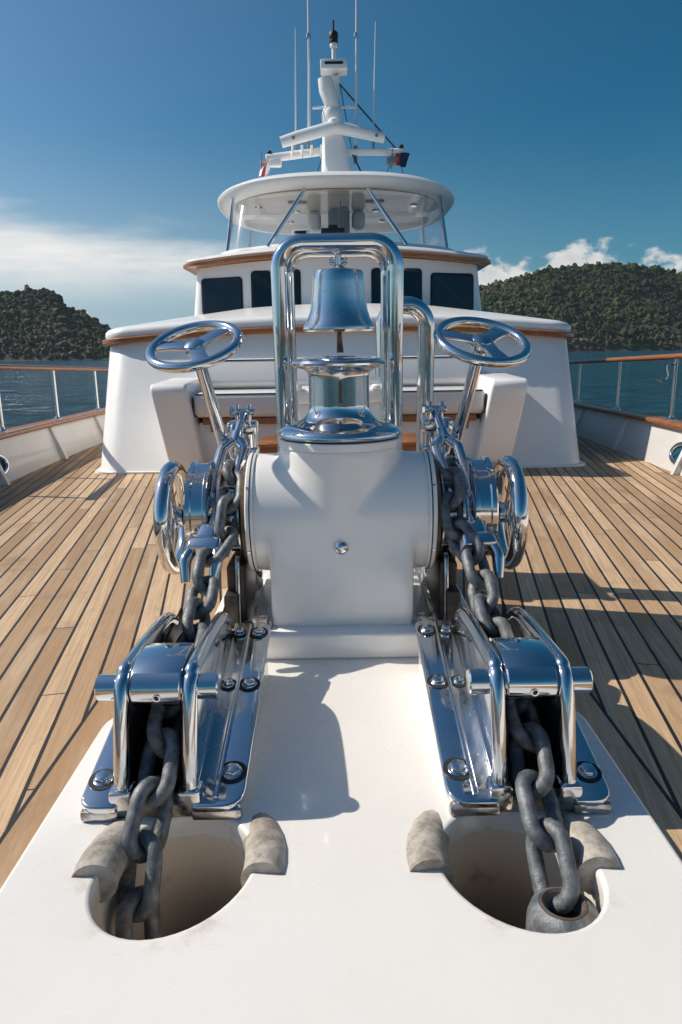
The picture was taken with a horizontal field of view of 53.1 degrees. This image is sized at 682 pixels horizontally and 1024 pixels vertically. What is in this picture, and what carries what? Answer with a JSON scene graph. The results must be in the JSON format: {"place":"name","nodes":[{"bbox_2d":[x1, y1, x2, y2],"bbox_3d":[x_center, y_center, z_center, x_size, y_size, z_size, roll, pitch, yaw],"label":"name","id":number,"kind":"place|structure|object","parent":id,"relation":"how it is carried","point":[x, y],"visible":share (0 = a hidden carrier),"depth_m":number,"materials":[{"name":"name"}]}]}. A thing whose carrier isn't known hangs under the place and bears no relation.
{"place":"outdoors","nodes":[
{"label":"outdoors","id":0,"kind":"place"},
{"bbox_2d":[0,293,109,360],"bbox_3d":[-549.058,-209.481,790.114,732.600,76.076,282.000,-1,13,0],"label":"headland","id":1,"kind":"structure","parent":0,"point":[4,356],"depth_m":679.48,"materials":[{"name":"green plant"}]},
{"bbox_2d":[0,284,110,358],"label":"forest","id":2,"kind":"object","parent":1,"relation":"on","point":[86,327],"visible":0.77,"depth_m":707.70,"materials":[{"name":"green plant"}]},
{"bbox_2d":[292,230,308,234],"bbox_3d":[-0.426,-2.902,7.266,0.180,0.182,0.087,-1,13,0],"label":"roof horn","id":3,"kind":"object","parent":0,"point":[294,232],"visible":0.49,"depth_m":7.21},
{"bbox_2d":[321,201,344,232],"bbox_3d":[-0.088,-3.044,7.217,0.250,0.470,0.100,-1,13,0],"label":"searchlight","id":4,"kind":"object","parent":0,"point":[332,229],"visible":0.61,"depth_m":7.19,"materials":[{"name":"black metal"}]},
{"bbox_2d":[257,432,415,453],"bbox_3d":[-0.005,-0.334,4.944,1.148,0.403,0.570,-1,13,0],"label":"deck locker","id":5,"kind":"object","parent":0,"point":[267,443],"visible":0.14,"depth_m":4.67,"materials":[{"name":"brown wood"}]},
{"bbox_2d":[0,435,681,888],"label":"deck","id":6,"kind":"structure","parent":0,"point":[90,589],"depth_m":2.82,"materials":[{"name":"brown wood"}]},
{"bbox_2d":[0,407,105,485],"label":"bulwark","id":7,"kind":"object","parent":6,"relation":"attached to","point":[26,449],"visible":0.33,"depth_m":6.59,"materials":[{"name":"paint"}]},
{"bbox_2d":[0,364,108,431],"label":"railing","id":8,"kind":"object","parent":7,"relation":"on","point":[52,369],"visible":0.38,"depth_m":7.04,"materials":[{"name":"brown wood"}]},
{"bbox_2d":[150,355,527,467],"bbox_3d":[-0.013,-0.849,5.922,3.050,0.962,0.837,-1,13,0],"label":"bench seat","id":9,"kind":"object","parent":6,"relation":"on","point":[189,438],"visible":0.5,"depth_m":5.62,"materials":[{"name":"white paint"}]},
{"bbox_2d":[298,384,379,419],"bbox_3d":[-0.012,-0.135,3.060,0.420,0.872,0.358,-1,13,0],"label":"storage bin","id":10,"kind":"object","parent":6,"relation":"on","point":[303,398],"visible":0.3,"depth_m":2.83,"materials":[{"name":"white paint"}]},
{"bbox_2d":[95,303,585,473],"bbox_3d":[-0.034,-2.181,10.494,4.540,1.500,9.770,-1,13,0],"label":"deckhouse","id":11,"kind":"object","parent":6,"relation":"on","point":[546,437],"visible":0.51,"depth_m":6.21,"materials":[{"name":"white paint"}]},
{"bbox_2d":[183,246,490,315],"bbox_3d":[-0.050,-3.150,10.378,3.430,0.820,6.555,-1,13,0],"label":"wheelhouse","id":12,"kind":"object","parent":11,"relation":"on","point":[242,279],"visible":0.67,"depth_m":7.42,"materials":[{"name":"white paint"}]},
{"bbox_2d":[201,277,242,313],"bbox_3d":[-1.314,-2.381,7.541,0.536,0.396,0.095,4,14,19],"label":"window","id":13,"kind":"structure","parent":12,"relation":"in","point":[226,293],"depth_m":7.52,"materials":[{"name":"black glass"}]},
{"bbox_2d":[251,269,300,307],"bbox_3d":[-0.704,-2.373,7.380,0.570,0.460,0.097,2,13,11],"label":"window","id":14,"kind":"structure","parent":12,"relation":"in","point":[261,293],"depth_m":7.37,"materials":[{"name":"black glass"}]},
{"bbox_2d":[217,171,454,253],"bbox_3d":[-0.061,-3.862,9.778,3.000,1.000,5.200,-1,13,0],"label":"flybridge","id":15,"kind":"object","parent":12,"relation":"on","point":[371,202],"visible":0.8,"depth_m":8.02,"materials":[{"name":"white paint"}]},
{"bbox_2d":[265,20,403,173],"bbox_3d":[-0.048,-5.308,9.219,1.980,2.351,0.592,-1,13,0],"label":"mast","id":16,"kind":"object","parent":15,"relation":"on","point":[333,152],"visible":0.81,"depth_m":9.14,"materials":[{"name":"white metal"}]},
{"bbox_2d":[259,153,269,176],"bbox_3d":[-1.034,-4.705,9.293,0.180,0.350,0.086,-1,13,0],"label":"flag","id":17,"kind":"object","parent":16,"relation":"attached to","point":[264,168],"visible":0.93,"depth_m":9.29,"materials":[{"name":"white fabric"}]},
{"bbox_2d":[295,28,296,149],"bbox_3d":[-0.611,-5.639,9.156,0.058,1.500,0.036,-1,13,0],"label":"whip aerial","id":18,"kind":"object","parent":16,"relation":"on","point":[295,88],"visible":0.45,"depth_m":9.14,"materials":[{"name":"white"}]},
{"bbox_2d":[306,0,310,148],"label":"whip aerial","id":19,"kind":"object","parent":16,"relation":"on","point":[308,36],"visible":0.79,"depth_m":9.08,"materials":[{"name":"white"}]},
{"bbox_2d":[280,117,385,147],"bbox_3d":[-0.111,-5.041,9.087,1.413,0.349,0.186,-2,13,-3],"label":"radar scanner","id":20,"kind":"object","parent":16,"relation":"attached to","point":[334,125],"visible":1,"depth_m":9.03,"materials":[{"name":"white paint"}]},
{"bbox_2d":[353,0,358,163],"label":"whip aerial","id":21,"kind":"object","parent":16,"relation":"attached to","point":[356,35],"visible":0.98,"depth_m":9.10,"materials":[{"name":"white"}]},
{"bbox_2d":[372,21,375,147],"bbox_3d":[0.443,-5.690,9.148,0.058,1.550,0.036,-1,13,0],"label":"whip aerial","id":22,"kind":"object","parent":16,"relation":"on","point":[373,142],"visible":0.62,"depth_m":9.16,"materials":[{"name":"white"}]},
{"bbox_2d":[391,144,409,168],"bbox_3d":[0.807,-4.831,9.271,0.254,0.311,0.086,-1,13,0],"label":"flag","id":23,"kind":"object","parent":16,"relation":"attached to","point":[402,160],"visible":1,"depth_m":9.27,"materials":[{"name":"blue fabric"}]},
{"bbox_2d":[371,268,421,303],"bbox_3d":[0.604,-2.393,7.375,0.580,0.460,0.098,-3,13,-10],"label":"window","id":24,"kind":"structure","parent":12,"relation":"in","point":[412,276],"depth_m":7.36,"materials":[{"name":"black glass"}]},
{"bbox_2d":[430,273,473,309],"bbox_3d":[1.229,-2.425,7.538,0.558,0.407,0.097,-6,14,-19],"label":"window","id":25,"kind":"structure","parent":12,"relation":"in","point":[450,290],"depth_m":7.51,"materials":[{"name":"black glass"}]},
{"bbox_2d":[0,657,681,1023],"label":"foredeck","id":26,"kind":"object","parent":6,"relation":"on","point":[346,917],"visible":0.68,"depth_m":1.20,"materials":[{"name":"white paint"}]},
{"bbox_2d":[80,604,270,821],"bbox_3d":[-0.388,0.443,1.757,0.354,0.338,0.685,-1,13,0],"label":"chain roller","id":27,"kind":"object","parent":26,"relation":"on","point":[214,686],"visible":0.98,"depth_m":1.52,"materials":[{"name":"metal"}]},
{"bbox_2d":[72,812,286,939],"bbox_3d":[-0.308,1.023,1.566,0.420,0.805,0.645,-1,13,0],"label":"hawse pipe","id":28,"kind":"object","parent":26,"relation":"attached to","point":[204,877],"visible":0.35,"depth_m":1.50,"materials":[{"name":"paint"}]},
{"bbox_2d":[145,316,530,658],"bbox_3d":[-0.002,-0.146,2.512,1.262,1.086,0.860,-1,13,0],"label":"windlass","id":29,"kind":"object","parent":26,"relation":"on","point":[341,541],"visible":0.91,"depth_m":2.22,"materials":[{"name":"white paint"},{"name":"polished steel"},{"name":"black rubber"}]},
{"bbox_2d":[115,459,262,939],"bbox_3d":[-0.386,0.452,1.997,0.156,1.065,1.534,-1,13,0],"label":"anchor chain","id":30,"kind":"object","parent":29,"relation":"attached to","point":[139,904],"visible":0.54,"depth_m":1.46,"materials":[{"name":"grey metal"}]},
{"bbox_2d":[179,404,263,588],"bbox_3d":[-0.399,0.008,2.392,0.142,0.730,0.630,1,13,9],"label":"chain stopper","id":31,"kind":"object","parent":29,"relation":"attached to","point":[240,442],"visible":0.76,"depth_m":2.38,"materials":[{"name":"metal"}]},
{"bbox_2d":[271,233,403,451],"bbox_3d":[-0.005,-0.343,2.579,0.500,1.304,0.290,-1,13,0],"label":"double hoop","id":32,"kind":"object","parent":29,"relation":"on","point":[290,253],"visible":0.61,"depth_m":2.41,"materials":[{"name":"metal"}]},
{"bbox_2d":[303,250,375,352],"bbox_3d":[-0.008,-0.758,2.462,0.267,0.362,0.267,-1,13,0],"label":"bell","id":33,"kind":"object","parent":32,"relation":"hanging from","point":[338,304],"visible":0.99,"depth_m":2.38,"materials":[{"name":"metal"}]},
{"bbox_2d":[420,401,504,585],"bbox_3d":[0.399,-0.005,2.392,0.142,0.730,0.630,-3,13,-9],"label":"chain stopper","id":34,"kind":"object","parent":29,"relation":"attached to","point":[438,438],"visible":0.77,"depth_m":2.40,"materials":[{"name":"metal"}]},
{"bbox_2d":[427,458,579,914],"bbox_3d":[0.397,0.267,1.962,0.148,0.689,1.550,-1,13,0],"label":"anchor chain","id":35,"kind":"object","parent":29,"relation":"attached to","point":[549,833],"visible":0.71,"depth_m":1.49,"materials":[{"name":"grey metal"}]},
{"bbox_2d":[374,296,434,450],"bbox_3d":[0.292,-0.285,2.918,0.286,1.221,0.149,-6,14,-20],"label":"gooseneck vent","id":36,"kind":"object","parent":26,"relation":"on","point":[419,310],"visible":0.48,"depth_m":2.81,"materials":[{"name":"metal"}]},
{"bbox_2d":[415,600,610,815],"bbox_3d":[0.402,0.431,1.757,0.354,0.338,0.685,-1,13,0],"label":"chain roller","id":37,"kind":"object","parent":26,"relation":"on","point":[472,682],"visible":0.98,"depth_m":1.52,"materials":[{"name":"metal"}]},
{"bbox_2d":[406,810,621,929],"bbox_3d":[0.340,1.013,1.566,0.420,0.805,0.645,-1,13,0],"label":"hawse pipe","id":38,"kind":"object","parent":26,"relation":"attached to","point":[487,872],"visible":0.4,"depth_m":1.50,"materials":[{"name":"paint"}]},
{"bbox_2d":[525,887,598,933],"bbox_3d":[0.425,0.978,1.302,0.148,0.509,0.184,-1,13,0],"label":"anchor shank","id":39,"kind":"object","parent":38,"relation":"in","point":[542,918],"visible":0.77,"depth_m":1.26,"materials":[{"name":"grey metal"}]},
{"bbox_2d":[573,400,681,475],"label":"bulwark","id":40,"kind":"object","parent":6,"relation":"attached to","point":[656,440],"visible":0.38,"depth_m":6.56,"materials":[{"name":"paint"}]},
{"bbox_2d":[569,353,681,419],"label":"railing","id":41,"kind":"object","parent":40,"relation":"on","point":[676,357],"visible":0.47,"depth_m":6.68,"materials":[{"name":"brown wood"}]},
{"bbox_2d":[0,350,681,428],"bbox_3d":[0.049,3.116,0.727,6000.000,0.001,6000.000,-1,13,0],"label":"sea","id":42,"kind":"structure","parent":0,"point":[27,396],"depth_m":65.69,"materials":[{"name":"liquid"}]},
{"bbox_2d":[0,0,681,328],"label":"sky","id":43,"kind":"structure","parent":0,"point":[553,128],"materials":[{"name":"blue"}]},
{"bbox_2d":[479,266,681,351],"bbox_3d":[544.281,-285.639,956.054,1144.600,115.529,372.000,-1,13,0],"label":"hill","id":44,"kind":"structure","parent":0,"point":[619,347],"depth_m":825.32,"materials":[{"name":"green plant"}]},
{"bbox_2d":[479,261,681,349],"bbox_3d":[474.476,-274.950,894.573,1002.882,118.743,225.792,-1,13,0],"label":"forest","id":45,"kind":"object","parent":44,"relation":"on","point":[548,274],"visible":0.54,"depth_m":861.63,"materials":[{"name":"green plant"}]}
]}

